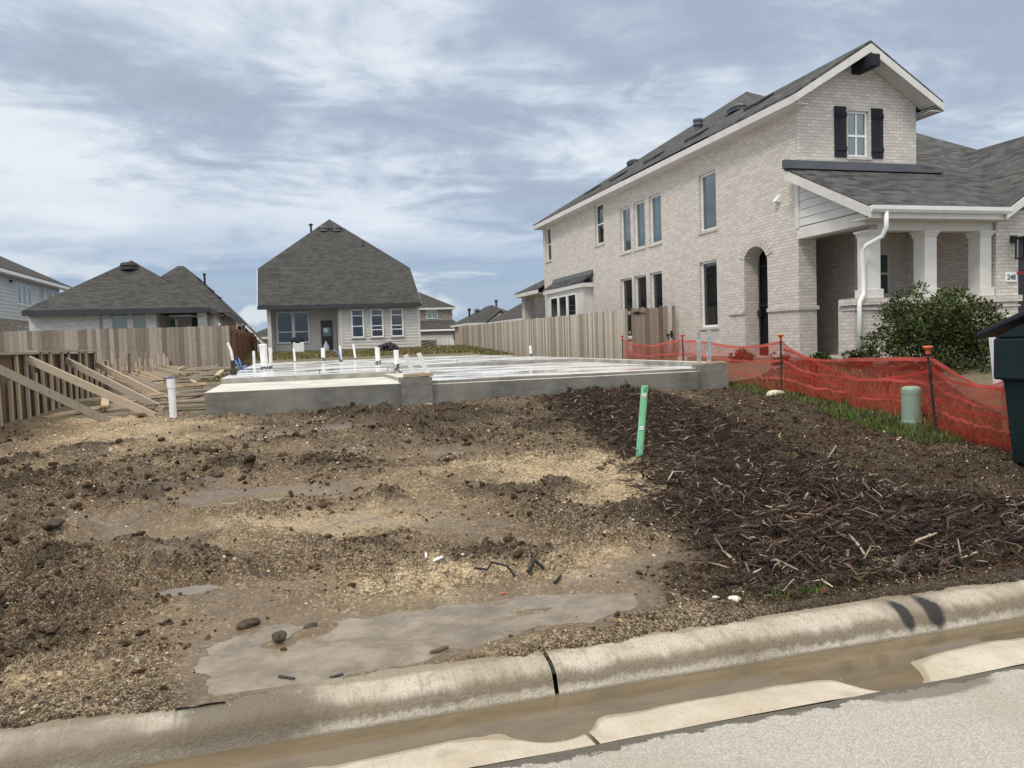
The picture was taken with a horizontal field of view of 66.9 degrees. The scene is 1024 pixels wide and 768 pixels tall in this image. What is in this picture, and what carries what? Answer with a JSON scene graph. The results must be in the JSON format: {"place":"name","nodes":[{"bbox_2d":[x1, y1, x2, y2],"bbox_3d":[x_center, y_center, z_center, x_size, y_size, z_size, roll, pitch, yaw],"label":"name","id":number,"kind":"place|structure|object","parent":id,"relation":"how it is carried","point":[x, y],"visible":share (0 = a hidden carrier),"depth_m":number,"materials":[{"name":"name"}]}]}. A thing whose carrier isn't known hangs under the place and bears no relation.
{"place":"outdoors","nodes":[
{"label":"outdoors","id":0,"kind":"place"},
{"bbox_2d":[0,650,554,767],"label":"kerb","id":1,"kind":"structure","parent":0,"point":[286,712],"depth_m":3.19,"materials":[{"name":"concrete"}]},
{"bbox_2d":[310,734,595,767],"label":"gutter pan","id":2,"kind":"object","parent":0,"point":[471,752],"visible":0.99,"depth_m":2.98,"materials":[{"name":"concrete"}]},
{"bbox_2d":[127,617,1023,767],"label":"gutter water","id":3,"kind":"structure","parent":2,"relation":"on","point":[882,665],"depth_m":3.37,"materials":[{"name":"liquid"}]},
{"bbox_2d":[0,358,1023,767],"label":"bare soil","id":4,"kind":"structure","parent":0,"point":[236,598],"depth_m":5.51,"materials":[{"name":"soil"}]},
{"bbox_2d":[41,518,65,528],"bbox_3d":[-3.406,1.034,5.738,0.124,0.066,0.209,-2,3,2],"label":"soil lump","id":5,"kind":"object","parent":4,"relation":"on","point":[53,523],"visible":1,"depth_m":5.70,"materials":[{"name":"soil"}]},
{"bbox_2d":[166,377,176,417],"bbox_3d":[-5.667,0.306,12.914,0.137,0.862,0.130,-3,3,-16],"label":"marker pipe","id":6,"kind":"object","parent":4,"relation":"on","point":[171,386],"visible":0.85,"depth_m":12.87,"materials":[{"name":"white plastic"}]},
{"bbox_2d":[151,585,218,595],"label":"puddle","id":7,"kind":"object","parent":4,"relation":"on","point":[192,590],"visible":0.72,"depth_m":4.62,"materials":[{"name":"liquid"}]},
{"bbox_2d":[200,471,223,477],"bbox_3d":[-2.959,0.902,7.634,0.225,0.074,0.149,-3,3,-16],"label":"soil lump","id":8,"kind":"object","parent":4,"relation":"on","point":[216,474],"visible":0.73,"depth_m":7.59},
{"bbox_2d":[236,618,259,628],"bbox_3d":[-1.402,1.270,4.107,0.085,0.045,0.143,0,4,37],"label":"soil lump","id":9,"kind":"object","parent":4,"relation":"on","point":[247,623],"visible":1,"depth_m":4.08,"materials":[{"name":"soil"}]},
{"bbox_2d":[223,497,283,503],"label":"puddle","id":10,"kind":"object","parent":4,"relation":"on","point":[269,499],"visible":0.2,"depth_m":6.87,"materials":[{"name":"liquid"}]},
{"bbox_2d":[271,630,286,641],"bbox_3d":[-1.159,1.255,3.857,0.075,0.038,0.119,-3,3,-16],"label":"soil lump","id":11,"kind":"object","parent":4,"relation":"on","point":[279,636],"visible":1,"depth_m":3.83,"materials":[{"name":"soil"}]},
{"bbox_2d":[303,622,317,628],"bbox_3d":[-1.046,1.256,4.005,0.062,0.034,0.099,-1,3,13],"label":"soil lump","id":12,"kind":"object","parent":4,"relation":"on","point":[310,625],"visible":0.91,"depth_m":4.00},
{"bbox_2d":[195,592,637,694],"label":"puddle","id":13,"kind":"object","parent":4,"relation":"on","point":[247,662],"visible":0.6,"depth_m":3.88,"materials":[{"name":"liquid"}]},
{"bbox_2d":[430,645,448,653],"bbox_3d":[-0.345,1.265,3.683,0.094,0.036,0.020,-3,3,-13],"label":"wood stick","id":14,"kind":"object","parent":13,"relation":"on","point":[440,649],"visible":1,"depth_m":3.68,"materials":[{"name":"brown wood"}]},
{"bbox_2d":[474,561,514,575],"bbox_3d":[-0.104,1.123,4.698,0.252,0.082,0.081,-2,3,-2],"label":"plastic strap","id":15,"kind":"object","parent":4,"relation":"on","point":[501,564],"visible":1,"depth_m":4.68,"materials":[{"name":"black plastic"}]},
{"bbox_2d":[0,362,1023,713],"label":"soil clods","id":16,"kind":"object","parent":4,"relation":"on","point":[694,574],"visible":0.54,"depth_m":7.10,"materials":[{"name":"soil"}]},
{"bbox_2d":[513,484,526,492],"bbox_3d":[0.071,0.900,6.679,0.128,0.066,0.209,-3,3,-16],"label":"soil lump","id":17,"kind":"object","parent":4,"relation":"on","point":[519,488],"visible":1,"depth_m":6.61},
{"bbox_2d":[526,558,544,572],"bbox_3d":[0.144,1.138,4.865,0.128,0.078,0.057,-3,3,-21],"label":"black scrap","id":18,"kind":"object","parent":4,"relation":"on","point":[540,565],"visible":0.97,"depth_m":4.86,"materials":[{"name":"metal"}]},
{"bbox_2d":[636,385,647,456],"bbox_3d":[1.328,0.432,7.920,0.176,0.835,0.042,-4,4,-27],"label":"marker stake","id":19,"kind":"object","parent":4,"relation":"on","point":[642,418],"visible":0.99,"depth_m":7.91,"materials":[{"name":"green plastic"}]},
{"bbox_2d":[766,390,783,396],"bbox_3d":[4.792,0.191,14.091,0.350,0.169,0.196,-2,3,-1],"label":"stone","id":20,"kind":"object","parent":4,"relation":"on","point":[769,393],"visible":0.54,"depth_m":14.03,"materials":[{"name":"stone"}]},
{"bbox_2d":[532,381,1023,596],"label":"wood chip mulch","id":21,"kind":"object","parent":4,"relation":"on","point":[1005,528],"visible":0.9,"depth_m":5.47,"materials":[{"name":"wood"}]},
{"bbox_2d":[884,555,901,574],"bbox_3d":[2.231,1.053,4.510,0.055,0.066,0.241,1,4,43],"label":"wood branch","id":22,"kind":"object","parent":21,"relation":"on","point":[897,560],"visible":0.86,"depth_m":4.49,"materials":[{"name":"brown wood"}]},
{"bbox_2d":[810,364,817,384],"bbox_3d":[5.622,-0.124,14.416,0.140,0.500,0.040,-3,3,-16],"label":"garden light","id":23,"kind":"object","parent":4,"relation":"on","point":[815,365],"visible":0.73,"depth_m":14.40,"materials":[{"name":"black metal"}]},
{"bbox_2d":[801,350,831,363],"bbox_3d":[6.603,-0.488,16.797,0.700,0.566,0.567,0,4,32],"label":"shrub","id":24,"kind":"object","parent":4,"relation":"on","point":[820,355],"visible":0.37,"depth_m":16.74,"materials":[{"name":"green plant"}]},
{"bbox_2d":[839,349,871,368],"bbox_3d":[6.883,-0.406,15.344,0.659,0.623,0.532,-3,3,-16],"label":"shrub","id":25,"kind":"object","parent":4,"relation":"on","point":[851,354],"visible":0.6,"depth_m":15.34,"materials":[{"name":"green plant"}]},
{"bbox_2d":[729,361,1023,603],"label":"grass","id":26,"kind":"structure","parent":4,"relation":"on","point":[876,425],"depth_m":10.91,"materials":[{"name":"plant"}]},
{"bbox_2d":[883,371,891,393],"bbox_3d":[6.100,0.046,12.583,0.140,0.500,0.040,-3,3,-16],"label":"garden light","id":27,"kind":"object","parent":4,"relation":"on","point":[884,382],"visible":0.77,"depth_m":12.57,"materials":[{"name":"black metal"}]},
{"bbox_2d":[901,386,921,425],"bbox_3d":[5.173,0.301,10.034,0.244,0.550,0.250,-3,3,-16],"label":"utility pedestal","id":28,"kind":"object","parent":4,"relation":"on","point":[910,401],"visible":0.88,"depth_m":9.94,"materials":[{"name":"green plastic"}]},
{"bbox_2d":[855,280,1009,375],"bbox_3d":[7.874,-0.972,14.363,2.723,2.049,2.123,-3,3,-16],"label":"evergreen shrub","id":29,"kind":"object","parent":4,"relation":"on","point":[936,324],"visible":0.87,"depth_m":14.07,"materials":[{"name":"green leaves"},{"name":"woody stems"}]},
{"bbox_2d":[989,337,1007,433],"bbox_3d":[5.710,0.039,8.943,0.540,1.250,0.075,-3,3,-16],"label":"trash bin","id":30,"kind":"object","parent":4,"relation":"on","point":[1004,411],"visible":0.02,"depth_m":8.87,"materials":[{"name":"plastic"}]},
{"bbox_2d":[977,310,1023,466],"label":"waste bin","id":31,"kind":"object","parent":4,"relation":"on","point":[1008,333],"visible":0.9,"depth_m":7.30,"materials":[{"name":"green plastic"}]},
{"bbox_2d":[0,0,1023,331],"label":"sky","id":32,"kind":"structure","parent":0,"point":[209,137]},
{"bbox_2d":[23,344,1001,693],"bbox_3d":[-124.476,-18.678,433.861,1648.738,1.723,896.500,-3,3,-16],"label":"ground","id":33,"kind":"structure","parent":0,"point":[973,374],"depth_m":16.12,"materials":[{"name":"brown plant"}]},
{"bbox_2d":[0,256,71,351],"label":"grey two storey house","id":34,"kind":"structure","parent":33,"relation":"on","point":[22,287],"depth_m":42.29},
{"bbox_2d":[16,283,21,304],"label":"window","id":35,"kind":"structure","parent":34,"relation":"in","point":[18,286],"depth_m":42.04,"materials":[{"name":"glass"}]},
{"bbox_2d":[21,284,26,305],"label":"window","id":36,"kind":"structure","parent":34,"relation":"in","point":[23,287],"depth_m":42.86,"materials":[{"name":"glass"}]},
{"bbox_2d":[26,286,31,305],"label":"window","id":37,"kind":"structure","parent":34,"relation":"in","point":[29,298],"depth_m":43.68,"materials":[{"name":"glass"}]},
{"bbox_2d":[41,408,102,417],"bbox_3d":[-8.004,0.530,14.128,0.140,0.100,1.142,-1,3,22],"label":"loose board","id":38,"kind":"object","parent":33,"relation":"on","point":[65,414],"visible":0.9,"depth_m":13.95,"materials":[{"name":"wood"}]},
{"bbox_2d":[0,350,202,426],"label":"timber formwork","id":39,"kind":"object","parent":33,"relation":"on","point":[35,382],"visible":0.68,"depth_m":14.36,"materials":[{"name":"brown wood"}]},
{"bbox_2d":[49,397,155,414],"bbox_3d":[-7.959,0.428,15.230,0.140,0.140,2.731,-1,3,13],"label":"loose board","id":40,"kind":"object","parent":33,"relation":"on","point":[97,406],"visible":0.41,"depth_m":14.94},
{"bbox_2d":[75,396,130,401],"bbox_3d":[-8.496,0.315,16.123,1.279,0.053,0.139,-3,3,-23],"label":"loose board","id":41,"kind":"object","parent":33,"relation":"on","point":[96,399],"depth_m":15.99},
{"bbox_2d":[101,397,108,406],"bbox_3d":[-7.980,0.332,15.196,0.133,0.147,1.646,-4,4,-27],"label":"loose board","id":42,"kind":"object","parent":33,"relation":"on","point":[104,402],"visible":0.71,"depth_m":14.84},
{"bbox_2d":[0,326,230,370],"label":"wooden fence","id":43,"kind":"object","parent":33,"relation":"on","point":[220,354],"visible":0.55,"depth_m":29.24,"materials":[{"name":"brown wood"}]},
{"bbox_2d":[73,392,163,399],"bbox_3d":[-8.454,0.272,16.661,1.806,0.095,0.092,-3,3,-12],"label":"loose board","id":44,"kind":"object","parent":33,"relation":"on","point":[121,396],"visible":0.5,"depth_m":16.64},
{"bbox_2d":[21,260,245,361],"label":"white brick house","id":45,"kind":"structure","parent":33,"relation":"on","point":[129,294],"depth_m":34.83,"materials":[{"name":"grey"}]},
{"bbox_2d":[99,315,103,352],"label":"window","id":46,"kind":"structure","parent":45,"relation":"in","point":[100,316],"depth_m":34.31,"materials":[{"name":"grey glass"}]},
{"bbox_2d":[112,314,127,350],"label":"window","id":47,"kind":"structure","parent":45,"relation":"in","point":[118,320],"depth_m":34.52,"materials":[{"name":"grey glass"}]},
{"bbox_2d":[133,314,146,351],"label":"window","id":48,"kind":"structure","parent":45,"relation":"in","point":[139,320],"depth_m":34.74,"materials":[{"name":"grey glass"}]},
{"bbox_2d":[168,318,179,346],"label":"window","id":49,"kind":"structure","parent":45,"relation":"in","point":[173,322],"depth_m":37.81,"materials":[{"name":"grey glass"}]},
{"bbox_2d":[192,318,197,346],"bbox_3d":[-15.471,-2.265,38.122,0.450,2.000,0.040,-3,3,-16],"label":"patio door","id":50,"kind":"structure","parent":45,"relation":"in","point":[194,320],"depth_m":38.04,"materials":[{"name":"black glass"}]},
{"bbox_2d":[100,399,204,407],"bbox_3d":[-6.957,0.374,15.061,1.895,0.066,0.102,-3,3,-16],"label":"loose board","id":51,"kind":"object","parent":33,"relation":"on","point":[196,400],"visible":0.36,"depth_m":15.09,"materials":[{"name":"wood"}]},
{"bbox_2d":[145,402,204,405],"bbox_3d":[-6.429,0.384,14.725,1.523,0.061,0.080,-2,3,-3],"label":"board","id":52,"kind":"object","parent":33,"relation":"on","point":[176,403],"visible":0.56,"depth_m":14.71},
{"bbox_2d":[176,388,212,392],"bbox_3d":[-7.210,0.138,17.957,1.369,0.079,0.096,-5,4,-40],"label":"loose board","id":53,"kind":"object","parent":33,"relation":"on","point":[194,390],"visible":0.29,"depth_m":17.82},
{"bbox_2d":[193,313,267,351],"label":"brick gable house","id":54,"kind":"structure","parent":33,"relation":"on","point":[248,328],"depth_m":60.42,"materials":[{"name":"grey"}]},
{"bbox_2d":[230,325,256,365],"bbox_3d":[-13.831,-1.988,40.511,0.180,1.725,21.400,-3,3,-16],"label":"brown side fence","id":55,"kind":"object","parent":33,"relation":"on","point":[243,344],"visible":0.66,"depth_m":35.99,"materials":[{"name":"brown wood"}]},
{"bbox_2d":[256,328,267,350],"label":"tan house","id":56,"kind":"structure","parent":33,"relation":"on","point":[263,334],"depth_m":74.31,"materials":[{"name":"brick"}]},
{"bbox_2d":[291,337,303,351],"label":"white container","id":57,"kind":"object","parent":33,"relation":"on","point":[298,344],"visible":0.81,"depth_m":41.61,"materials":[{"name":"plastic"}]},
{"bbox_2d":[161,344,513,382],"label":"grass","id":58,"kind":"structure","parent":33,"relation":"on","point":[457,348],"depth_m":38.25,"materials":[{"name":"plant"}]},
{"bbox_2d":[257,219,421,352],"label":"house","id":59,"kind":"structure","parent":33,"relation":"on","point":[318,286],"depth_m":43.76,"materials":[{"name":"white paint"}]},
{"bbox_2d":[276,312,293,343],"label":"window","id":60,"kind":"structure","parent":59,"relation":"in","point":[284,320],"depth_m":43.31,"materials":[{"name":"glass"}]},
{"bbox_2d":[293,311,309,342],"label":"window","id":61,"kind":"structure","parent":59,"relation":"in","point":[301,328],"depth_m":43.56,"materials":[{"name":"glass"}]},
{"bbox_2d":[321,320,332,349],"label":"back door","id":62,"kind":"structure","parent":59,"relation":"in","point":[326,325],"depth_m":43.89,"materials":[{"name":"black wood"}]},
{"bbox_2d":[351,309,364,338],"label":"window","id":63,"kind":"structure","parent":59,"relation":"in","point":[357,315],"depth_m":43.13,"materials":[{"name":"glass"}]},
{"bbox_2d":[370,309,383,337],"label":"window","id":64,"kind":"structure","parent":59,"relation":"in","point":[376,315],"depth_m":43.42,"materials":[{"name":"glass"}]},
{"bbox_2d":[390,308,403,337],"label":"window","id":65,"kind":"structure","parent":59,"relation":"in","point":[396,314],"depth_m":43.72,"materials":[{"name":"glass"}]},
{"bbox_2d":[377,342,400,350],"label":"dirt pile","id":66,"kind":"object","parent":33,"relation":"on","point":[390,346],"visible":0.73,"depth_m":41.04,"materials":[{"name":"black soil"}]},
{"bbox_2d":[419,339,449,346],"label":"formwork","id":67,"kind":"object","parent":33,"relation":"on","point":[427,343],"visible":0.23,"depth_m":50.33,"materials":[{"name":"brown wood"}]},
{"bbox_2d":[418,292,455,344],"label":"brown brick house","id":68,"kind":"structure","parent":33,"relation":"on","point":[436,320],"depth_m":90.31,"materials":[{"name":"grey"}]},
{"bbox_2d":[426,310,437,318],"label":"window","id":69,"kind":"structure","parent":68,"relation":"in","point":[430,314],"depth_m":90.65,"materials":[{"name":"green glass"}]},
{"bbox_2d":[421,335,452,344],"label":"garage door","id":70,"kind":"structure","parent":68,"relation":"in","point":[439,338],"depth_m":88.70,"materials":[{"name":"grey"}]},
{"bbox_2d":[205,355,728,415],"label":"foundation slab","id":71,"kind":"structure","parent":33,"relation":"on","point":[279,387],"depth_m":15.32,"materials":[{"name":"concrete"}]},
{"bbox_2d":[226,342,236,374],"bbox_3d":[-6.608,-0.507,18.283,0.215,0.961,0.162,-3,3,-16],"label":"conduit riser","id":72,"kind":"object","parent":71,"relation":"on","point":[233,370],"visible":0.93,"depth_m":18.24,"materials":[{"name":"white plastic"}]},
{"bbox_2d":[258,344,269,369],"bbox_3d":[-7.223,-0.779,22.572,0.287,0.776,0.267,-3,3,-16],"label":"plumbing pipe","id":73,"kind":"object","parent":71,"relation":"on","point":[263,355],"visible":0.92,"depth_m":22.48,"materials":[{"name":"white plastic"}]},
{"bbox_2d":[268,348,272,368],"bbox_3d":[-7.201,-0.756,23.100,0.121,0.651,0.122,-3,3,-16],"label":"plumbing pipe","id":74,"kind":"object","parent":71,"relation":"on","point":[270,359],"visible":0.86,"depth_m":23.06,"materials":[{"name":"white plastic"}]},
{"bbox_2d":[321,348,325,360],"bbox_3d":[-8.052,-1.242,33.039,0.212,0.592,0.212,-3,3,-16],"label":"plumbing pipe","id":75,"kind":"object","parent":71,"relation":"on","point":[323,358],"visible":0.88,"depth_m":32.96,"materials":[{"name":"white plastic"}]},
{"bbox_2d":[375,347,380,364],"bbox_3d":[-4.136,-0.851,23.871,0.185,0.558,0.185,-3,3,-16],"label":"plumbing pipe","id":76,"kind":"object","parent":71,"relation":"on","point":[377,356],"visible":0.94,"depth_m":23.81,"materials":[{"name":"white plastic"}]},
{"bbox_2d":[394,350,399,373],"bbox_3d":[-2.559,-0.492,17.155,0.131,0.524,0.130,-3,3,-16],"label":"plumbing pipe","id":77,"kind":"object","parent":71,"relation":"on","point":[396,363],"visible":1,"depth_m":17.11,"materials":[{"name":"white plastic"}]},
{"bbox_2d":[404,354,414,373],"bbox_3d":[-1.885,-0.325,14.387,0.243,0.469,0.020,-3,3,-16],"label":"metal strap","id":78,"kind":"object","parent":71,"relation":"on","point":[409,363],"visible":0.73,"depth_m":14.38,"materials":[{"name":"white metal"}]},
{"bbox_2d":[403,372,432,376],"bbox_3d":[-1.724,-0.168,14.212,0.521,0.060,0.200,-3,3,-18],"label":"wood block","id":79,"kind":"object","parent":71,"relation":"on","point":[417,374],"depth_m":14.12,"materials":[{"name":"wood"}]},
{"bbox_2d":[416,352,429,372],"bbox_3d":[-1.654,-0.352,14.557,0.263,0.491,0.020,-3,3,-16],"label":"metal strap","id":80,"kind":"object","parent":71,"relation":"on","point":[422,362],"visible":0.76,"depth_m":14.54,"materials":[{"name":"white metal"}]},
{"bbox_2d":[696,332,700,362],"bbox_3d":[3.831,-0.733,15.874,0.090,0.661,0.020,-3,3,-16],"label":"metal strap","id":81,"kind":"object","parent":71,"relation":"on","point":[698,334],"visible":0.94,"depth_m":15.87,"materials":[{"name":"metal"}]},
{"bbox_2d":[707,330,710,361],"bbox_3d":[4.062,-0.761,15.960,0.095,0.691,0.020,-3,3,-16],"label":"metal strap","id":82,"kind":"object","parent":71,"relation":"on","point":[708,345],"visible":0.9,"depth_m":15.95,"materials":[{"name":"metal"}]},
{"bbox_2d":[695,361,725,364],"bbox_3d":[4.076,-0.432,15.880,0.602,0.048,0.200,-3,3,-19],"label":"wood block","id":83,"kind":"object","parent":71,"relation":"on","point":[711,362],"depth_m":15.80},
{"bbox_2d":[450,300,506,343],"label":"grey roofed house","id":84,"kind":"structure","parent":33,"relation":"on","point":[486,315],"depth_m":76.08,"materials":[{"name":"beige brick"}]},
{"bbox_2d":[488,298,544,323],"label":"dark roofed house","id":85,"kind":"structure","parent":33,"relation":"on","point":[514,313],"depth_m":65.98,"materials":[{"name":"grey brick"}]},
{"bbox_2d":[458,306,676,359],"bbox_3d":[0.901,-2.067,35.238,1.508,1.819,24.640,-3,3,-16],"label":"pale wooden fence","id":86,"kind":"object","parent":33,"relation":"on","point":[594,335],"visible":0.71,"depth_m":27.05,"materials":[{"name":"brown wood"}]},
{"bbox_2d":[727,349,757,362],"bbox_3d":[5.739,-0.608,19.358,0.743,0.664,0.642,-3,3,-16],"label":"shrub","id":87,"kind":"object","parent":33,"relation":"on","point":[739,353],"visible":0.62,"depth_m":19.27,"materials":[{"name":"red plant"}]},
{"bbox_2d":[514,40,1023,363],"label":"brick house","id":88,"kind":"structure","parent":33,"relation":"on","point":[830,207],"depth_m":19.00,"materials":[{"name":"beige brick"}]},
{"bbox_2d":[545,227,551,262],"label":"window","id":89,"kind":"structure","parent":88,"relation":"in","point":[548,229],"depth_m":35.37,"materials":[{"name":"glass"}]},
{"bbox_2d":[550,296,558,316],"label":"window","id":90,"kind":"structure","parent":88,"relation":"in","point":[554,309],"depth_m":33.57,"materials":[{"name":"glass"}]},
{"bbox_2d":[558,295,567,315],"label":"window","id":91,"kind":"structure","parent":88,"relation":"in","point":[562,300],"depth_m":32.51,"materials":[{"name":"glass"}]},
{"bbox_2d":[567,293,576,314],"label":"window","id":92,"kind":"structure","parent":88,"relation":"in","point":[571,298],"depth_m":31.44,"materials":[{"name":"glass"}]},
{"bbox_2d":[594,203,603,247],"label":"window","id":93,"kind":"structure","parent":88,"relation":"in","point":[599,208],"depth_m":29.57,"materials":[{"name":"glass"}]},
{"bbox_2d":[619,206,631,255],"bbox_3d":[4.021,-5.376,27.169,0.185,1.625,0.970,-3,3,-16],"label":"window","id":94,"kind":"structure","parent":88,"relation":"in","point":[626,231],"depth_m":27.31,"materials":[{"name":"glass"}]},
{"bbox_2d":[623,278,632,339],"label":"window","id":95,"kind":"structure","parent":88,"relation":"in","point":[627,283],"depth_m":27.45,"materials":[{"name":"glass"}]},
{"bbox_2d":[633,200,645,251],"bbox_3d":[4.332,-5.327,26.084,0.185,1.625,0.970,-3,3,-16],"label":"window","id":96,"kind":"structure","parent":88,"relation":"in","point":[640,209],"depth_m":26.23,"materials":[{"name":"glass"}]},
{"bbox_2d":[636,275,646,338],"bbox_3d":[4.413,-2.600,26.277,0.185,2.155,1.040,-3,3,-16],"label":"window","id":97,"kind":"structure","parent":88,"relation":"in","point":[640,280],"depth_m":26.39,"materials":[{"name":"glass"}]},
{"bbox_2d":[648,193,662,247],"bbox_3d":[4.656,-5.276,24.956,0.185,1.625,0.960,-3,3,-16],"label":"window","id":98,"kind":"structure","parent":88,"relation":"in","point":[655,200],"depth_m":25.09,"materials":[{"name":"glass"}]},
{"bbox_2d":[652,271,662,308],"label":"window","id":99,"kind":"structure","parent":88,"relation":"in","point":[656,277],"depth_m":25.27,"materials":[{"name":"glass"}]},
{"bbox_2d":[697,171,716,234],"bbox_3d":[5.553,-5.110,21.836,0.185,1.675,1.020,-3,3,-16],"label":"window","id":100,"kind":"structure","parent":88,"relation":"in","point":[708,181],"depth_m":21.95,"materials":[{"name":"glass"}]},
{"bbox_2d":[699,260,718,329],"bbox_3d":[5.630,-2.522,22.017,0.185,1.945,1.040,-3,3,-16],"label":"window","id":101,"kind":"structure","parent":88,"relation":"in","point":[709,268],"depth_m":22.13,"materials":[{"name":"glass"}]},
{"bbox_2d":[846,111,871,159],"bbox_3d":[8.203,-5.900,18.411,0.700,1.145,0.170,-3,3,-16],"label":"window","id":102,"kind":"structure","parent":88,"relation":"in","point":[857,121],"depth_m":18.46,"materials":[{"name":"glass"}]},
{"bbox_2d":[880,253,894,297],"bbox_3d":[9.039,-2.652,18.970,0.660,1.105,0.160,-3,3,-16],"label":"window","id":103,"kind":"structure","parent":88,"relation":"in","point":[884,257],"depth_m":19.05,"materials":[{"name":"white"}]},
{"bbox_2d":[1018,239,1023,312],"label":"garage door","id":104,"kind":"structure","parent":88,"relation":"in","point":[1020,241],"depth_m":17.34,"materials":[{"name":"black metal"}]},
{"bbox_2d":[769,352,792,365],"bbox_3d":[6.188,-0.487,17.794,0.547,0.523,0.552,-3,3,-16],"label":"shrub","id":105,"kind":"object","parent":33,"relation":"on","point":[784,357],"visible":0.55,"depth_m":17.70,"materials":[{"name":"red plant"}]},
{"bbox_2d":[620,334,1011,447],"bbox_3d":[4.557,-0.326,15.234,0.893,1.472,15.207,-2,3,-7],"label":"silt fence","id":106,"kind":"object","parent":33,"relation":"on","point":[928,358],"visible":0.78,"depth_m":10.72,"materials":[{"name":"plastic"}]},
{"bbox_2d":[477,665,1023,767],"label":"road","id":107,"kind":"structure","parent":0,"point":[973,721],"depth_m":2.98,"materials":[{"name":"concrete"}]},
{"bbox_2d":[545,580,1023,694],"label":"kerb","id":108,"kind":"structure","parent":0,"point":[787,634],"depth_m":3.85,"materials":[{"name":"concrete"}]},
{"bbox_2d":[589,638,1023,743],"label":"gutter pan","id":109,"kind":"object","parent":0,"point":[971,659],"visible":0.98,"depth_m":3.34,"materials":[{"name":"concrete"}]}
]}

